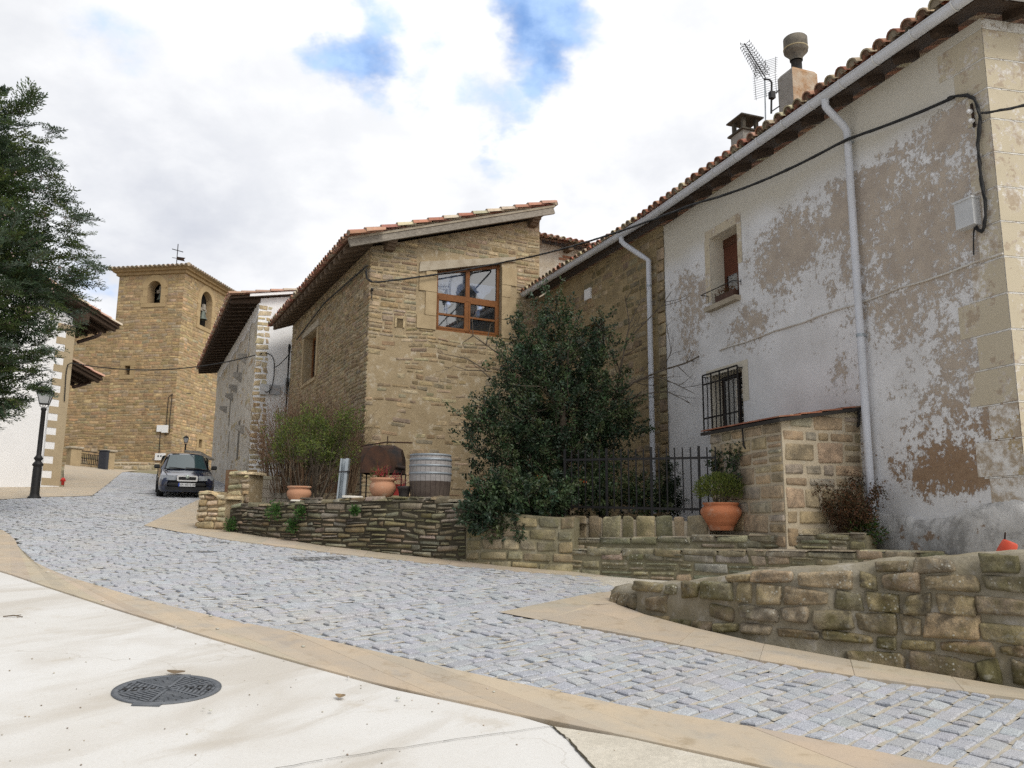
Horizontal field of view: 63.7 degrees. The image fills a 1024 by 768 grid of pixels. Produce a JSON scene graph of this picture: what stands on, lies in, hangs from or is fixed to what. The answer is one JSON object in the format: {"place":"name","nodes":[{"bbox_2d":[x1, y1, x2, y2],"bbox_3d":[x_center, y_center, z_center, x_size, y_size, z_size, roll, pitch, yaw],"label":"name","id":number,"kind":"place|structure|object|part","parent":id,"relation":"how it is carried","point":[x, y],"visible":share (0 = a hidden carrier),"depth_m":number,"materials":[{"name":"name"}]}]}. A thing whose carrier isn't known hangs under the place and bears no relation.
{"place":"outdoors","nodes":[
{"label":"outdoors","id":0,"kind":"place"},
{"bbox_2d":[0,465,138,498],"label":"church path","id":1,"kind":"structure","parent":0,"point":[83,481],"depth_m":29.18,"materials":[{"name":"beige concrete"}]},
{"bbox_2d":[98,450,109,469],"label":"litter bin","id":2,"kind":"object","parent":1,"relation":"on","point":[103,460],"visible":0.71,"depth_m":43.41,"materials":[{"name":"grey metal"}]},
{"bbox_2d":[145,499,200,532],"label":"pier pavement","id":3,"kind":"structure","parent":0,"point":[183,519],"depth_m":17.31,"materials":[{"name":"beige concrete"}]},
{"bbox_2d":[15,466,905,668],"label":"ground","id":4,"kind":"structure","parent":0,"point":[139,471],"depth_m":45.67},
{"bbox_2d":[0,76,111,429],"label":"cypress tree","id":5,"kind":"object","parent":4,"relation":"on","point":[17,229],"visible":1,"depth_m":16.61,"materials":[{"name":"green plant"}]},
{"bbox_2d":[0,250,122,486],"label":"white quoined house","id":6,"kind":"structure","parent":4,"relation":"on","point":[18,444],"depth_m":27.73,"materials":[{"name":"beige paint"}]},
{"bbox_2d":[65,446,83,465],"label":"gate pier","id":7,"kind":"structure","parent":4,"relation":"on","point":[73,456],"depth_m":42.78,"materials":[{"name":"stone"}]},
{"bbox_2d":[81,450,98,465],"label":"church railing","id":8,"kind":"object","parent":7,"relation":"attached to","point":[93,459],"visible":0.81,"depth_m":43.65,"materials":[{"name":"black metal"}]},
{"bbox_2d":[99,449,117,469],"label":"gate pier","id":9,"kind":"structure","parent":4,"relation":"on","point":[111,459],"depth_m":44.38,"materials":[{"name":"stone"}]},
{"bbox_2d":[62,262,235,469],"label":"church","id":10,"kind":"structure","parent":4,"relation":"on","point":[166,315],"depth_m":51.65,"materials":[{"name":"stone"}]},
{"bbox_2d":[156,425,161,431],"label":"meter box","id":11,"kind":"object","parent":10,"relation":"attached to","point":[159,427],"visible":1,"depth_m":50.23,"materials":[{"name":"white plastic"}]},
{"bbox_2d":[155,453,165,459],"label":"meter box","id":12,"kind":"object","parent":10,"relation":"attached to","point":[158,456],"visible":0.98,"depth_m":49.91,"materials":[{"name":"metal"}]},
{"bbox_2d":[161,425,168,432],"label":"meter box","id":13,"kind":"object","parent":10,"relation":"attached to","point":[164,429],"visible":1,"depth_m":50.18,"materials":[{"name":"white plastic"}]},
{"bbox_2d":[172,244,184,262],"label":"weather vane","id":14,"kind":"object","parent":10,"relation":"on","point":[180,258],"visible":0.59,"depth_m":55.23,"materials":[{"name":"black metal"}]},
{"bbox_2d":[183,435,188,452],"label":"street lamp","id":15,"kind":"object","parent":4,"relation":"on","point":[186,438],"visible":0.47,"depth_m":41.02,"materials":[{"name":"black metal"}]},
{"bbox_2d":[185,450,213,461],"bbox_3d":[-12.367,3.375,32.416,0.600,1.596,1.498,10,-14,-43],"label":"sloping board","id":16,"kind":"object","parent":4,"relation":"on","point":[201,453],"visible":0.31,"depth_m":32.59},
{"bbox_2d":[195,471,266,530],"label":"stone pier","id":17,"kind":"structure","parent":4,"relation":"on","point":[214,507],"depth_m":15.99,"materials":[{"name":"beige stone"}]},
{"bbox_2d":[196,287,297,483],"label":"grey rendered house","id":18,"kind":"structure","parent":4,"relation":"on","point":[241,329],"depth_m":30.38,"materials":[{"name":"paint"}]},
{"bbox_2d":[64,353,261,400],"bbox_3d":[-12.040,-0.249,28.506,6.570,1.834,0.086,1,-10,-4],"label":"street cable","id":19,"kind":"object","parent":18,"relation":"attached to","point":[145,369],"visible":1,"depth_m":28.49,"materials":[{"name":"black rubber"}]},
{"bbox_2d":[260,384,279,394],"bbox_3d":[-8.437,0.201,28.732,0.670,0.360,0.160,5,-11,-24],"label":"meter cabinet","id":20,"kind":"object","parent":18,"relation":"attached to","point":[266,388],"visible":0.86,"depth_m":28.66,"materials":[{"name":"grey plastic"}]},
{"bbox_3d":[-8.605,0.186,28.656,0.300,0.360,0.160,5,-11,-24],"label":"door","id":21,"kind":"part","parent":20,"relation":"part of","materials":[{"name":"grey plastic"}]},
{"bbox_3d":[-8.291,0.205,28.810,0.340,0.340,0.140,5,-11,-24],"label":"door","id":22,"kind":"part","parent":20,"relation":"part of","materials":[{"name":"grey metal"}]},
{"bbox_2d":[265,353,274,392],"bbox_3d":[-8.458,-0.393,28.772,0.355,1.428,0.175,5,-11,-26],"label":"wall cable","id":23,"kind":"object","parent":18,"relation":"attached to","point":[274,372],"depth_m":28.89,"materials":[{"name":"black rubber"}]},
{"bbox_2d":[284,378,289,395],"bbox_3d":[-7.847,0.110,29.032,0.300,0.600,0.140,5,-11,-24],"label":"meter box","id":24,"kind":"object","parent":18,"relation":"attached to","point":[285,386],"visible":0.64,"depth_m":28.95,"materials":[{"name":"metal"}]},
{"bbox_2d":[0,572,757,767],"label":"concrete forecourt","id":25,"kind":"structure","parent":4,"relation":"on","point":[286,722],"depth_m":5.03,"materials":[{"name":"beige concrete"}]},
{"bbox_2d":[111,674,221,706],"bbox_3d":[-2.276,2.014,5.434,0.676,0.074,0.725,1,-10,0],"label":"manhole cover","id":26,"kind":"object","parent":25,"relation":"on","point":[156,691],"visible":1,"depth_m":5.41,"materials":[{"name":"metal"}]},
{"bbox_2d":[167,670,184,673],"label":"dry leaf","id":27,"kind":"object","parent":25,"relation":"on","point":[175,671],"visible":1,"depth_m":5.80,"materials":[{"name":"beige plant"}]},
{"bbox_2d":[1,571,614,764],"bbox_3d":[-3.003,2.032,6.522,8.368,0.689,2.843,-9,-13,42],"label":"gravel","id":28,"kind":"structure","parent":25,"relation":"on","point":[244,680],"depth_m":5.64,"materials":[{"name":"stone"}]},
{"bbox_2d":[277,725,595,767],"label":"pavement joint","id":29,"kind":"object","parent":25,"relation":"on","point":[583,755],"visible":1,"depth_m":4.58,"materials":[{"name":"grey concrete"}]},
{"bbox_2d":[554,726,756,767],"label":"aged concrete patch","id":30,"kind":"object","parent":25,"relation":"on","point":[599,748],"visible":1,"depth_m":4.59,"materials":[{"name":"beige concrete"}]},
{"bbox_2d":[185,528,603,575],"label":"garden wall flags","id":31,"kind":"object","parent":4,"relation":"on","point":[235,536],"visible":0.5,"depth_m":13.13,"materials":[{"name":"stone"}]},
{"bbox_2d":[229,495,465,561],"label":"dry stone wall","id":32,"kind":"structure","parent":31,"relation":"on","point":[428,527],"depth_m":13.45,"materials":[{"name":"beige stone"}]},
{"bbox_2d":[223,516,236,531],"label":"wall plant","id":33,"kind":"object","parent":32,"relation":"attached to","point":[230,524],"depth_m":15.49,"materials":[{"name":"green plant"}]},
{"bbox_2d":[265,499,282,520],"bbox_3d":[-4.233,2.246,14.698,0.413,0.399,0.277,1,-10,0],"label":"wall plant","id":34,"kind":"object","parent":32,"relation":"attached to","point":[276,507],"depth_m":14.69,"materials":[{"name":"green plant"}]},
{"bbox_2d":[284,517,299,533],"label":"wall plant","id":35,"kind":"object","parent":32,"relation":"attached to","point":[290,523],"depth_m":14.30,"materials":[{"name":"green plant"}]},
{"bbox_2d":[287,486,310,499],"bbox_3d":[-3.833,1.972,14.832,0.434,0.260,0.434,1,-10,0],"label":"terracotta pot","id":36,"kind":"object","parent":32,"relation":"on","point":[296,492],"visible":0.81,"depth_m":14.67,"materials":[{"name":"ceramic"}]},
{"bbox_2d":[293,504,306,520],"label":"wall plant","id":37,"kind":"object","parent":32,"relation":"attached to","point":[299,510],"depth_m":14.23,"materials":[{"name":"green plant"}]},
{"bbox_2d":[336,458,350,498],"bbox_3d":[-2.935,1.699,14.342,0.216,0.804,0.200,1,-10,0],"label":"metal post","id":38,"kind":"object","parent":32,"relation":"on","point":[343,472],"visible":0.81,"depth_m":14.34,"materials":[{"name":"metal"}]},
{"bbox_2d":[342,495,362,497],"bbox_3d":[-2.672,1.896,13.859,0.373,0.040,0.261,1,-10,0],"label":"loose slab","id":39,"kind":"object","parent":32,"relation":"on","point":[345,496],"depth_m":13.74,"materials":[{"name":"white stone"}]},
{"bbox_2d":[349,504,360,515],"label":"wall plant","id":40,"kind":"object","parent":32,"relation":"attached to","point":[354,509],"depth_m":13.55,"materials":[{"name":"green plant"}]},
{"bbox_2d":[369,461,400,496],"bbox_3d":[-2.090,1.578,13.807,0.640,0.633,0.442,1,-10,0],"label":"terracotta pot","id":41,"kind":"object","parent":32,"relation":"on","point":[384,485],"visible":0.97,"depth_m":13.64,"materials":[{"name":"ceramic"}]},
{"bbox_2d":[359,436,412,497],"bbox_3d":[-2.180,1.474,14.425,0.899,1.077,0.635,1,-10,0],"label":"barbecue hood","id":42,"kind":"object","parent":32,"relation":"on","point":[393,457],"visible":0.81,"depth_m":14.18,"materials":[{"name":"metal"}]},
{"bbox_2d":[397,477,409,496],"bbox_3d":[-1.761,1.674,13.522,0.234,0.348,0.258,-5,-12,31],"label":"plant pot","id":43,"kind":"object","parent":32,"relation":"on","point":[403,490],"visible":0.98,"depth_m":13.42,"materials":[{"name":"plastic"}]},
{"bbox_2d":[409,453,451,496],"bbox_3d":[-1.347,1.516,13.579,0.709,0.693,0.709,1,-10,0],"label":"wooden barrel","id":44,"kind":"object","parent":32,"relation":"on","point":[430,475],"visible":0.98,"depth_m":13.30,"materials":[{"name":"grey wood"}]},
{"bbox_2d":[466,510,579,570],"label":"mortared bank wall","id":45,"kind":"structure","parent":31,"relation":"on","point":[550,543],"depth_m":12.18,"materials":[{"name":"stone"}]},
{"bbox_2d":[295,501,635,523],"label":"garden terrace","id":46,"kind":"structure","parent":4,"relation":"on","point":[634,518],"depth_m":15.64,"materials":[{"name":"soil"}]},
{"bbox_2d":[224,470,295,503],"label":"block wall","id":47,"kind":"structure","parent":46,"relation":"on","point":[267,495],"depth_m":18.18,"materials":[{"name":"concrete"}]},
{"bbox_2d":[237,378,303,462],"bbox_3d":[-5.206,0.770,17.756,1.434,1.872,1.375,5,-11,-23],"label":"bare sapling","id":48,"kind":"object","parent":46,"relation":"on","point":[259,434],"visible":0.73,"depth_m":17.64,"materials":[{"name":"brown plant"}]},
{"bbox_2d":[236,372,384,492],"bbox_3d":[-4.537,1.085,18.842,3.416,2.850,2.369,1,-10,0],"label":"bare hedge","id":49,"kind":"object","parent":46,"relation":"on","point":[351,481],"visible":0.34,"depth_m":18.53,"materials":[{"name":"plant"}]},
{"bbox_2d":[259,397,380,498],"bbox_3d":[-4.043,1.396,16.649,2.163,2.201,2.698,6,-11,-29],"label":"leafy bush","id":50,"kind":"object","parent":46,"relation":"on","point":[322,447],"visible":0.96,"depth_m":16.41,"materials":[{"name":"green plant"}]},
{"bbox_2d":[267,200,557,502],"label":"stone barn","id":51,"kind":"structure","parent":46,"relation":"on","point":[362,334],"depth_m":21.03,"materials":[{"name":"stone"}]},
{"bbox_2d":[284,344,290,424],"bbox_3d":[-7.638,0.248,27.968,0.123,3.283,0.120,1,-10,0],"label":"cable bundle","id":52,"kind":"object","parent":51,"relation":"attached to","point":[287,381],"visible":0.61,"depth_m":28.05,"materials":[{"name":"black rubber"}]},
{"bbox_2d":[311,337,315,377],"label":"window","id":53,"kind":"structure","parent":51,"relation":"in","point":[314,340],"depth_m":26.33,"materials":[{"name":"brown wood"}]},
{"bbox_2d":[296,265,367,339],"bbox_3d":[-5.321,-2.230,23.688,0.062,0.406,7.934,5,-11,-26],"label":"eaves cable","id":54,"kind":"object","parent":51,"relation":"attached to","point":[353,277],"visible":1,"depth_m":23.11,"materials":[{"name":"black rubber"}]},
{"bbox_2d":[436,265,499,336],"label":"window","id":55,"kind":"structure","parent":51,"relation":"in","point":[460,294],"depth_m":21.54,"materials":[{"name":"brown wood"}]},
{"bbox_2d":[430,311,531,461],"bbox_3d":[-0.595,-0.016,15.280,2.034,2.931,0.680,1,-10,0],"label":"bare sapling","id":56,"kind":"object","parent":46,"relation":"on","point":[472,362],"visible":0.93,"depth_m":15.31,"materials":[{"name":"brown plant"}]},
{"bbox_2d":[452,465,581,544],"bbox_3d":[0.089,2.030,12.580,2.004,1.641,1.368,1,-10,0],"label":"overhanging shrub","id":57,"kind":"object","parent":46,"relation":"on","point":[519,495],"visible":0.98,"depth_m":12.37,"materials":[{"name":"green plant"}]},
{"bbox_2d":[445,276,655,516],"bbox_3d":[0.725,0.373,15.115,3.840,4.981,2.728,1,-10,0],"label":"holly tree","id":58,"kind":"object","parent":46,"relation":"on","point":[549,440],"visible":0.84,"depth_m":14.77,"materials":[{"name":"green plant"}]},
{"bbox_2d":[549,455,674,517],"bbox_3d":[1.601,1.818,14.118,2.395,1.179,1.251,4,-10,-18],"label":"fence","id":59,"kind":"object","parent":46,"relation":"on","point":[640,501],"visible":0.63,"depth_m":13.96,"materials":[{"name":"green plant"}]},
{"bbox_2d":[599,256,703,518],"bbox_3d":[2.868,-0.010,15.182,2.856,5.098,0.922,-2,-10,14],"label":"bare tree","id":60,"kind":"object","parent":46,"relation":"on","point":[641,378],"visible":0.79,"depth_m":15.35,"materials":[{"name":"brown plant"}]},
{"bbox_2d":[654,455,690,518],"bbox_3d":[2.730,1.804,14.194,0.684,1.177,0.625,1,-10,0],"label":"dwarf conifer","id":61,"kind":"object","parent":46,"relation":"on","point":[671,488],"visible":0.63,"depth_m":14.13,"materials":[{"name":"green plant"}]},
{"bbox_2d":[0,530,957,767],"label":"kerb strip","id":62,"kind":"object","parent":4,"relation":"on","point":[751,746],"visible":0.94,"depth_m":5.61,"materials":[{"name":"stone"}]},
{"bbox_2d":[501,591,616,619],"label":"passage flags","id":63,"kind":"object","parent":4,"relation":"on","point":[555,607],"visible":0.83,"depth_m":9.05,"materials":[{"name":"stone"}]},
{"bbox_2d":[539,232,595,297],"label":"plastered house","id":64,"kind":"structure","parent":4,"relation":"on","point":[548,243],"depth_m":23.89,"materials":[{"name":"paint"}]},
{"bbox_2d":[520,210,687,516],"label":"stone wing","id":65,"kind":"structure","parent":4,"relation":"on","point":[602,273],"depth_m":17.51,"materials":[{"name":"brown stone"}]},
{"bbox_2d":[584,287,591,300],"bbox_3d":[1.797,-2.123,19.504,0.050,0.260,0.280,5,-11,-23],"label":"wall plate","id":66,"kind":"object","parent":65,"relation":"attached to","point":[587,294],"depth_m":19.46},
{"bbox_2d":[593,322,604,361],"bbox_3d":[2.280,-0.905,19.188,0.738,1.020,0.993,0,-10,0],"label":"window","id":67,"kind":"structure","parent":65,"relation":"in","point":[595,328],"depth_m":19.25,"materials":[{"name":"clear glass"}]},
{"bbox_2d":[572,576,666,589],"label":"passage ramp","id":68,"kind":"structure","parent":4,"relation":"on","point":[617,581],"depth_m":11.21,"materials":[{"name":"concrete"}]},
{"bbox_2d":[564,515,948,580],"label":"stone steps","id":69,"kind":"structure","parent":68,"relation":"on","point":[668,548],"depth_m":11.17,"materials":[{"name":"beige stone"}]},
{"bbox_2d":[563,446,717,516],"bbox_3d":[1.893,1.524,12.567,2.556,1.179,0.030,-6,-12,34],"label":"iron fence","id":70,"kind":"object","parent":69,"relation":"on","point":[650,458],"visible":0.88,"depth_m":12.51,"materials":[{"name":"black metal"}]},
{"bbox_2d":[700,502,741,530],"bbox_3d":[2.924,1.853,11.518,0.568,0.383,0.568,1,-10,0],"label":"terracotta pot","id":71,"kind":"object","parent":69,"relation":"on","point":[722,516],"visible":1,"depth_m":11.33,"materials":[{"name":"ceramic"}]},
{"bbox_2d":[692,471,745,501],"bbox_3d":[2.925,1.459,11.590,0.802,0.502,0.724,1,-10,0],"label":"boxwood bush","id":72,"kind":"object","parent":71,"relation":"on","point":[716,477],"visible":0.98,"depth_m":11.46,"materials":[{"name":"green plant"}]},
{"bbox_2d":[811,470,889,534],"bbox_3d":[4.339,1.543,10.711,0.946,0.904,1.019,1,-10,0],"label":"withered shrub","id":73,"kind":"object","parent":69,"relation":"on","point":[850,505],"visible":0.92,"depth_m":10.56,"materials":[{"name":"brown plant"}]},
{"bbox_2d":[541,602,1023,699],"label":"wall foot flags","id":74,"kind":"object","parent":4,"relation":"on","point":[615,618],"depth_m":7.28,"materials":[{"name":"stone"}]},
{"bbox_2d":[610,549,1023,688],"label":"foreground wall","id":75,"kind":"structure","parent":74,"relation":"on","point":[960,615],"depth_m":7.23,"materials":[{"name":"stone"}]},
{"bbox_2d":[996,532,1017,550],"bbox_3d":[4.334,1.473,7.277,0.226,0.322,0.191,1,-10,0],"label":"red bucket","id":76,"kind":"object","parent":75,"relation":"on","point":[1004,544],"visible":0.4,"depth_m":7.22,"materials":[{"name":"plastic"}]},
{"bbox_2d":[640,0,1023,554],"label":"peeling house","id":77,"kind":"structure","parent":4,"relation":"on","point":[881,294],"depth_m":10.94,"materials":[{"name":"paint"}]},
{"bbox_2d":[365,96,954,282],"bbox_3d":[2.224,-3.289,16.311,3.557,1.720,13.505,9,-13,-41],"label":"street cable","id":78,"kind":"object","parent":77,"relation":"attached to","point":[819,153],"visible":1,"depth_m":13.99,"materials":[{"name":"black rubber"}]},
{"bbox_2d":[701,279,740,302],"bbox_3d":[3.739,-1.611,14.511,0.321,0.328,1.054,4,-10,-19],"label":"window basket","id":79,"kind":"object","parent":77,"relation":"attached to","point":[724,295],"depth_m":14.40,"materials":[{"name":"black metal"}]},
{"bbox_2d":[704,212,741,303],"bbox_3d":[4.006,-2.165,14.642,0.909,1.450,1.109,0,-10,0],"label":"window","id":80,"kind":"structure","parent":77,"relation":"in","point":[732,246],"depth_m":14.90,"materials":[{"name":"brown wood"}]},
{"bbox_2d":[706,359,748,425],"bbox_3d":[3.969,0.277,14.273,0.933,1.190,1.278,0,-10,0],"label":"window","id":81,"kind":"structure","parent":77,"relation":"in","point":[742,376],"depth_m":14.40,"materials":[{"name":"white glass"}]},
{"bbox_2d":[740,40,779,119],"bbox_3d":[4.644,-5.222,15.529,0.482,2.545,1.334,-6,-12,34],"label":"tv antenna","id":82,"kind":"object","parent":77,"relation":"attached to","point":[771,95],"visible":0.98,"depth_m":15.81,"materials":[{"name":"metal"}]},
{"bbox_2d":[952,195,981,231],"bbox_3d":[5.391,-2.018,9.761,0.135,0.345,0.270,4,-11,-19],"label":"junction box","id":83,"kind":"object","parent":77,"relation":"attached to","point":[967,211],"visible":1,"depth_m":9.70,"materials":[{"name":"grey plastic"}]},
{"bbox_2d":[973,227,974,254],"bbox_3d":[5.426,-1.678,9.676,0.019,0.330,0.058,4,-10,-18],"label":"facade cable","id":84,"kind":"object","parent":83,"relation":"hanging from","point":[973,240],"visible":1,"depth_m":9.68,"materials":[{"name":"black rubber"}]},
{"bbox_2d":[947,93,986,232],"bbox_3d":[5.440,-2.660,9.801,0.057,1.875,0.440,4,-11,-19],"label":"facade cable","id":85,"kind":"object","parent":77,"relation":"attached to","point":[978,137],"visible":1,"depth_m":9.66,"materials":[{"name":"black rubber"}]},
{"bbox_2d":[966,103,975,127],"bbox_3d":[5.461,-3.202,9.815,0.076,0.311,0.071,4,-11,-19],"label":"insulator bracket","id":86,"kind":"object","parent":77,"relation":"attached to","point":[971,112],"visible":1,"depth_m":9.81,"materials":[{"name":"ceramic"}]},
{"bbox_2d":[980,104,1023,113],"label":"street cable","id":87,"kind":"object","parent":77,"relation":"attached to","point":[1004,109],"visible":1,"depth_m":8.95,"materials":[{"name":"black rubber"}]},
{"bbox_2d":[0,0,929,319],"label":"sky","id":88,"kind":"structure","parent":0,"point":[248,137],"materials":[{"name":"white"}]},
{"bbox_2d":[0,472,1023,767],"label":"cobbled street","id":89,"kind":"structure","parent":0,"point":[434,614],"depth_m":7.75,"materials":[{"name":"stone"}]},
{"bbox_2d":[27,388,54,498],"bbox_3d":[-12.860,1.581,22.461,0.405,3.175,0.405,4,-11,-20],"label":"street lamp","id":90,"kind":"object","parent":89,"relation":"on","point":[38,464],"visible":0.84,"depth_m":22.35,"materials":[{"name":"black metal"}]},
{"bbox_2d":[154,453,216,495],"bbox_3d":[-10.591,2.926,26.653,1.863,1.555,4.100,5,-11,-24],"label":"blue car","id":91,"kind":"object","parent":89,"relation":"on","point":[183,472],"visible":0.97,"depth_m":25.29,"materials":[{"name":"blue paint"}]},
{"bbox_2d":[186,551,216,552],"bbox_3d":[-4.711,2.566,12.519,0.440,0.058,0.220,4,-11,-20],"label":"drain cover","id":92,"kind":"object","parent":89,"relation":"on","point":[202,551],"visible":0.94,"depth_m":12.48,"materials":[{"name":"metal"}]},
{"bbox_2d":[191,541,229,542],"bbox_3d":[-5.043,2.666,13.791,0.620,0.059,0.220,4,-11,-20],"label":"drain cover","id":93,"kind":"object","parent":89,"relation":"on","point":[209,541],"visible":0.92,"depth_m":13.81,"materials":[{"name":"metal"}]},
{"bbox_2d":[287,556,350,561],"bbox_3d":[-2.872,2.623,12.294,0.850,0.085,0.420,6,-11,-30],"label":"drain cover","id":94,"kind":"object","parent":89,"relation":"on","point":[315,558],"visible":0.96,"depth_m":12.26,"materials":[{"name":"metal"}]},
{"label":"landing","id":95,"kind":"structure","parent":0,"visible":0},
{"bbox_2d":[700,406,863,548],"bbox_3d":[3.803,1.361,11.672,1.396,1.959,1.866,4,-11,-19],"label":"stone lean to","id":96,"kind":"object","parent":95,"relation":"on","point":[785,462],"visible":0.84,"depth_m":10.97,"materials":[{"name":"stone"}]},
{"bbox_2d":[705,441,745,480],"bbox_3d":[3.062,1.148,11.878,0.222,0.632,0.900,4,-10,-19],"label":"ivy creeper","id":97,"kind":"object","parent":96,"relation":"attached to","point":[729,465],"visible":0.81,"depth_m":11.73,"materials":[{"name":"green plant"}]},
{"bbox_2d":[842,517,890,547],"bbox_3d":[4.496,1.905,10.472,0.619,0.485,0.469,1,-10,0],"label":"green fern","id":98,"kind":"object","parent":95,"relation":"on","point":[871,530],"visible":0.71,"depth_m":10.43,"materials":[{"name":"green plant"}]}
]}

